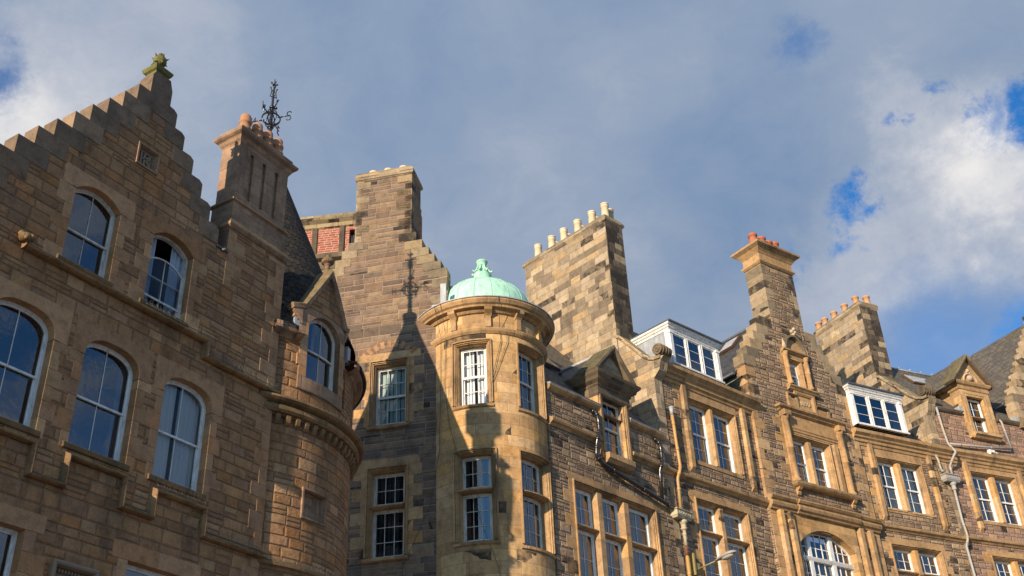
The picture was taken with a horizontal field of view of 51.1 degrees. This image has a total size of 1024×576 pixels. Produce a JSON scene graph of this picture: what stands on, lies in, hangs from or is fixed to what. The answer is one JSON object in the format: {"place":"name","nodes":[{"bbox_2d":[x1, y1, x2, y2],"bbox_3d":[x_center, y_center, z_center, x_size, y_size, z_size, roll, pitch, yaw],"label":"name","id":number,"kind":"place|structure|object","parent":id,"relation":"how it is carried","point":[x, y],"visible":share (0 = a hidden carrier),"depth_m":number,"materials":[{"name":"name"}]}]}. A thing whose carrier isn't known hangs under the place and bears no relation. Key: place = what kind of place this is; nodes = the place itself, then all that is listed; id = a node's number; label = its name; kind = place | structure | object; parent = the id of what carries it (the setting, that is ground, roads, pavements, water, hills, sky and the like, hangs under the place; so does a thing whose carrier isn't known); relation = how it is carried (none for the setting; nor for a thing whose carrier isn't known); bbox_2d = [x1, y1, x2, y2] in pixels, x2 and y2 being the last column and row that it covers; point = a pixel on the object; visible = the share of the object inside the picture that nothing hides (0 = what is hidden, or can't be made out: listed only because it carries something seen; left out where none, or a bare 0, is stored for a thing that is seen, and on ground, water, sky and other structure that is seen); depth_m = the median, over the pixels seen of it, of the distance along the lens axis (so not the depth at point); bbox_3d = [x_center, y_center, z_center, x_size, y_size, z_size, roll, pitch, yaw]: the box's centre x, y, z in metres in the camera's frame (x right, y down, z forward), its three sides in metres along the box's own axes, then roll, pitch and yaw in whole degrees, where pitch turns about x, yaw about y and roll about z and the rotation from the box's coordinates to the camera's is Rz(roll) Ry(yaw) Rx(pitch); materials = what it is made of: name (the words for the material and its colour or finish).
{"place":"outdoors","nodes":[
{"label":"outdoors","id":0,"kind":"place"},
{"bbox_2d":[0,53,366,575],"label":"gabled house","id":1,"kind":"structure","parent":0,"point":[183,383],"depth_m":26.53,"materials":[{"name":"brown stone"}]},
{"bbox_2d":[0,502,46,575],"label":"window","id":2,"kind":"structure","parent":1,"relation":"in","point":[17,538],"depth_m":21.41,"materials":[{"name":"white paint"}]},
{"bbox_2d":[0,276,73,438],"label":"window","id":3,"kind":"structure","parent":1,"relation":"in","point":[32,326],"depth_m":23.38,"materials":[{"name":"white paint"}]},
{"bbox_2d":[43,161,136,292],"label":"window","id":4,"kind":"structure","parent":1,"relation":"in","point":[94,225],"depth_m":26.08,"materials":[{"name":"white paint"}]},
{"bbox_2d":[55,315,154,472],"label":"window","id":5,"kind":"structure","parent":1,"relation":"in","point":[107,388],"depth_m":24.90,"materials":[{"name":"blue glass"}]},
{"bbox_2d":[112,538,200,575],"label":"window","id":6,"kind":"structure","parent":1,"relation":"in","point":[136,560],"depth_m":23.96,"materials":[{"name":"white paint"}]},
{"bbox_2d":[127,210,206,332],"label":"window","id":7,"kind":"structure","parent":1,"relation":"in","point":[169,264],"depth_m":27.70,"materials":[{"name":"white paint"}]},
{"bbox_2d":[140,354,224,501],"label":"window","id":8,"kind":"structure","parent":1,"relation":"in","point":[182,436],"depth_m":26.37,"materials":[{"name":"blue glass"}]},
{"bbox_2d":[251,81,291,135],"bbox_3d":[-8.824,-6.347,39.226,1.149,3.526,1.141,18,-37,-30],"label":"weather vane","id":9,"kind":"object","parent":1,"relation":"on","point":[271,124],"visible":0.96,"depth_m":39.20,"materials":[{"name":"black metal"}]},
{"bbox_2d":[296,320,344,398],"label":"window","id":10,"kind":"structure","parent":1,"relation":"in","point":[313,361],"depth_m":31.95,"materials":[{"name":"blue glass"}]},
{"bbox_2d":[0,0,1023,543],"label":"sky","id":11,"kind":"structure","parent":0,"point":[880,143],"materials":[{"name":"blue"}]},
{"label":"street","id":12,"kind":"structure","parent":0,"visible":0},
{"bbox_2d":[300,209,421,271],"bbox_3d":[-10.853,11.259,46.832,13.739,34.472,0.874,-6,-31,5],"label":"brick building","id":13,"kind":"structure","parent":12,"relation":"on","point":[332,235],"depth_m":54.98,"materials":[{"name":"brick"}]},
{"bbox_2d":[350,233,354,242],"bbox_3d":[-7.843,-2.253,54.789,1.124,1.749,0.298,-6,-31,5],"label":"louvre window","id":14,"kind":"structure","parent":13,"relation":"in","point":[352,239],"depth_m":54.86,"materials":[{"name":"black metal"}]},
{"bbox_2d":[332,165,679,575],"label":"corner building","id":15,"kind":"structure","parent":12,"relation":"on","point":[566,469],"depth_m":41.75,"materials":[{"name":"sandstone"},{"name":"copper"},{"name":"white paint"}]},
{"bbox_2d":[349,454,422,563],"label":"window","id":16,"kind":"structure","parent":15,"relation":"in","point":[387,538],"depth_m":39.43,"materials":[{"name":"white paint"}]},
{"bbox_2d":[354,348,423,431],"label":"window","id":17,"kind":"structure","parent":15,"relation":"in","point":[390,405],"depth_m":42.11,"materials":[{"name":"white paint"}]},
{"bbox_2d":[374,472,404,505],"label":"window","id":18,"kind":"structure","parent":15,"relation":"in","point":[390,488],"depth_m":40.30,"materials":[{"name":"white paint"}]},
{"bbox_2d":[402,306,440,575],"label":"cable","id":19,"kind":"object","parent":15,"relation":"attached to","point":[439,448],"visible":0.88,"depth_m":39.85,"materials":[{"name":"metal"}]},
{"bbox_2d":[405,418,437,459],"bbox_3d":[-3.416,5.720,40.277,1.326,1.573,0.057,-11,-32,13],"label":"cable","id":20,"kind":"object","parent":15,"relation":"attached to","point":[414,449],"visible":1,"depth_m":40.20,"materials":[{"name":"metal"}]},
{"bbox_2d":[440,304,500,575],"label":"cable","id":21,"kind":"object","parent":15,"relation":"attached to","point":[453,440],"visible":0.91,"depth_m":39.65,"materials":[{"name":"metal"}]},
{"bbox_2d":[451,338,493,411],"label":"window","id":22,"kind":"structure","parent":15,"relation":"in","point":[471,361],"depth_m":41.21,"materials":[{"name":"white paint"}]},
{"bbox_2d":[453,447,500,548],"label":"window","id":23,"kind":"structure","parent":15,"relation":"in","point":[468,530],"depth_m":38.50,"materials":[{"name":"white paint"}]},
{"bbox_2d":[463,456,491,488],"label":"window","id":24,"kind":"structure","parent":15,"relation":"in","point":[477,470],"depth_m":39.42,"materials":[{"name":"blue glass"}]},
{"bbox_2d":[492,318,500,376],"bbox_3d":[-0.599,1.803,41.520,0.359,3.694,0.823,23,-40,-35],"label":"cable","id":25,"kind":"object","parent":15,"relation":"attached to","point":[499,346],"visible":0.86,"depth_m":41.31,"materials":[{"name":"metal"}]},
{"bbox_2d":[491,331,506,395],"bbox_3d":[-0.470,2.975,40.867,0.711,3.249,0.073,5,-32,-13],"label":"cable","id":26,"kind":"object","parent":15,"relation":"attached to","point":[497,368],"visible":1,"depth_m":40.69,"materials":[{"name":"metal"}]},
{"bbox_2d":[521,459,539,493],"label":"window","id":27,"kind":"structure","parent":15,"relation":"in","point":[530,472],"depth_m":40.10,"materials":[{"name":"blue glass"}]},
{"bbox_2d":[515,341,546,424],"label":"window","id":28,"kind":"structure","parent":15,"relation":"in","point":[529,361],"depth_m":42.01,"materials":[{"name":"white paint"}]},
{"bbox_2d":[518,449,555,559],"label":"window","id":29,"kind":"structure","parent":15,"relation":"in","point":[537,520],"depth_m":39.27,"materials":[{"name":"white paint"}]},
{"bbox_2d":[575,488,592,527],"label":"window","id":30,"kind":"structure","parent":15,"relation":"in","point":[583,499],"depth_m":41.91,"materials":[{"name":"glass"}]},
{"bbox_2d":[602,498,619,536],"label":"window","id":31,"kind":"structure","parent":15,"relation":"in","point":[610,512],"depth_m":43.05,"materials":[{"name":"glass"}]},
{"bbox_2d":[605,538,623,575],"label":"window","id":32,"kind":"structure","parent":15,"relation":"in","point":[613,549],"depth_m":42.22,"materials":[{"name":"blue glass"}]},
{"bbox_2d":[563,470,669,575],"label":"window","id":33,"kind":"structure","parent":15,"relation":"in","point":[584,562],"depth_m":41.86,"materials":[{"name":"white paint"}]},
{"bbox_2d":[599,393,635,473],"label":"window","id":34,"kind":"structure","parent":15,"relation":"in","point":[615,458],"depth_m":44.72,"materials":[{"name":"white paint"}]},
{"bbox_2d":[628,508,650,546],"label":"window","id":35,"kind":"structure","parent":15,"relation":"in","point":[639,526],"depth_m":44.15,"materials":[{"name":"blue glass"}]},
{"bbox_2d":[632,547,653,575],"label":"window","id":36,"kind":"structure","parent":15,"relation":"in","point":[643,564],"depth_m":43.40,"materials":[{"name":"blue glass"}]},
{"bbox_2d":[522,202,975,575],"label":"tenement front","id":37,"kind":"object","parent":12,"relation":"on","point":[787,437],"visible":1,"depth_m":54.39,"materials":[{"name":"sandstone"},{"name":"slate"},{"name":"white paint"}]},
{"bbox_2d":[673,333,688,366],"bbox_3d":[7.838,3.045,50.705,1.049,1.774,0.450,23,-40,-35],"label":"window","id":38,"kind":"structure","parent":37,"relation":"in","point":[680,347],"depth_m":50.96,"materials":[{"name":"blue glass"}]},
{"bbox_2d":[686,339,703,372],"bbox_3d":[8.646,3.387,51.327,1.049,1.774,0.450,23,-40,-35],"label":"window","id":39,"kind":"structure","parent":37,"relation":"in","point":[694,350],"depth_m":51.67,"materials":[{"name":"blue glass"}]},
{"bbox_2d":[697,505,716,533],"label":"window","id":40,"kind":"structure","parent":37,"relation":"in","point":[706,515],"depth_m":47.95,"materials":[{"name":"glass"}]},
{"bbox_2d":[701,345,718,378],"bbox_3d":[9.454,3.728,51.947,1.049,1.774,0.450,23,-40,-35],"label":"window","id":41,"kind":"structure","parent":37,"relation":"in","point":[709,361],"depth_m":52.12,"materials":[{"name":"blue glass"}]},
{"bbox_2d":[689,550,736,575],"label":"street lamp","id":42,"kind":"object","parent":37,"relation":"attached to","point":[695,567],"visible":1,"depth_m":44.66,"materials":[{"name":"grey metal"}]},
{"bbox_2d":[686,389,744,478],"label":"window","id":43,"kind":"structure","parent":37,"relation":"in","point":[697,403],"depth_m":50.63,"materials":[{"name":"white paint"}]},
{"bbox_2d":[713,414,735,472],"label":"window","id":44,"kind":"structure","parent":37,"relation":"in","point":[721,426],"depth_m":51.35,"materials":[{"name":"blue glass"}]},
{"bbox_2d":[687,488,762,575],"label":"window","id":45,"kind":"structure","parent":37,"relation":"in","point":[708,547],"depth_m":47.71,"materials":[{"name":"beige stone"}]},
{"bbox_2d":[723,513,743,540],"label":"window","id":46,"kind":"structure","parent":37,"relation":"in","point":[733,527],"depth_m":49.13,"materials":[{"name":"blue glass"}]},
{"bbox_2d":[727,542,748,575],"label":"window","id":47,"kind":"structure","parent":37,"relation":"in","point":[739,567],"depth_m":48.36,"materials":[{"name":"blue glass"}]},
{"bbox_2d":[779,327,819,398],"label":"window","id":48,"kind":"structure","parent":37,"relation":"in","point":[795,356],"depth_m":56.84,"materials":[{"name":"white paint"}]},
{"bbox_2d":[775,402,860,508],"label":"window","id":49,"kind":"structure","parent":37,"relation":"in","point":[800,426],"depth_m":54.45,"materials":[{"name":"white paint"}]},
{"bbox_2d":[811,446,830,487],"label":"window","id":50,"kind":"structure","parent":37,"relation":"in","point":[818,454],"depth_m":54.96,"materials":[{"name":"white paint"}]},
{"bbox_2d":[801,534,853,575],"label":"window","id":51,"kind":"structure","parent":37,"relation":"in","point":[829,558],"depth_m":52.04,"materials":[{"name":"glass"}]},
{"bbox_2d":[853,393,872,429],"bbox_3d":[18.919,6.680,58.148,1.099,1.898,0.450,13,-35,-24],"label":"window","id":52,"kind":"structure","parent":37,"relation":"in","point":[861,402],"depth_m":58.44,"materials":[{"name":"blue glass"}]},
{"bbox_2d":[867,396,888,432],"bbox_3d":[19.925,6.921,58.619,1.099,1.898,0.450,13,-35,-24],"label":"window","id":53,"kind":"structure","parent":37,"relation":"in","point":[876,405],"depth_m":58.86,"materials":[{"name":"blue glass"}]},
{"bbox_2d":[883,400,903,435],"bbox_3d":[20.932,7.161,59.089,1.099,1.898,0.450,13,-35,-24],"label":"window","id":54,"kind":"structure","parent":37,"relation":"in","point":[891,408],"depth_m":59.19,"materials":[{"name":"white paint"}]},
{"bbox_2d":[893,549,913,571],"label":"window","id":55,"kind":"structure","parent":37,"relation":"in","point":[903,560],"depth_m":55.23,"materials":[{"name":"glass"}]},
{"bbox_2d":[873,448,934,518],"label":"window","id":56,"kind":"structure","parent":37,"relation":"in","point":[884,459],"depth_m":57.51,"materials":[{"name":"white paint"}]},
{"bbox_2d":[901,467,925,513],"bbox_3d":[21.451,10.984,57.714,1.374,2.648,0.282,14,-35,-25],"label":"window","id":57,"kind":"structure","parent":37,"relation":"in","point":[909,475],"depth_m":57.92,"materials":[{"name":"white paint"}]},
{"bbox_2d":[881,536,954,575],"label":"window","id":58,"kind":"structure","parent":37,"relation":"in","point":[941,555],"depth_m":55.33,"materials":[{"name":"beige stone"}]},
{"bbox_2d":[918,553,939,574],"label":"window","id":59,"kind":"structure","parent":37,"relation":"in","point":[928,562],"depth_m":55.77,"materials":[{"name":"white paint"}]},
{"bbox_2d":[890,316,1023,575],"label":"house","id":60,"kind":"structure","parent":12,"relation":"on","point":[979,396],"depth_m":61.69,"materials":[{"name":"sandstone"},{"name":"slate"},{"name":"white paint"}]},
{"bbox_2d":[962,391,1002,443],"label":"window","id":61,"kind":"structure","parent":60,"relation":"in","point":[983,435],"depth_m":62.63,"materials":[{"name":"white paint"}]},
{"bbox_2d":[987,449,999,454],"bbox_3d":[27.691,9.507,61.433,1.010,0.294,0.263,18,-37,-30],"label":"security camera","id":62,"kind":"object","parent":60,"relation":"attached to","point":[989,451],"visible":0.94,"depth_m":61.25,"materials":[{"name":"white paint"}]},
{"bbox_2d":[968,466,1023,528],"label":"window","id":63,"kind":"structure","parent":60,"relation":"in","point":[979,476],"depth_m":60.43,"materials":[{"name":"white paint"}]},
{"bbox_2d":[983,549,1023,575],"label":"window","id":64,"kind":"structure","parent":60,"relation":"in","point":[998,555],"depth_m":57.81,"materials":[{"name":"beige stone"}]},
{"bbox_2d":[994,561,1012,575],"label":"window","id":65,"kind":"structure","parent":60,"relation":"in","point":[1002,568],"depth_m":58.02,"materials":[{"name":"white paint"}]},
{"bbox_2d":[995,480,1021,525],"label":"window","id":66,"kind":"structure","parent":60,"relation":"in","point":[1006,496],"depth_m":61.10,"materials":[{"name":"white paint"}]},
{"bbox_2d":[1018,564,1023,575],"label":"window","id":67,"kind":"structure","parent":60,"relation":"in","point":[1021,566],"depth_m":58.87,"materials":[{"name":"white paint"}]}
]}

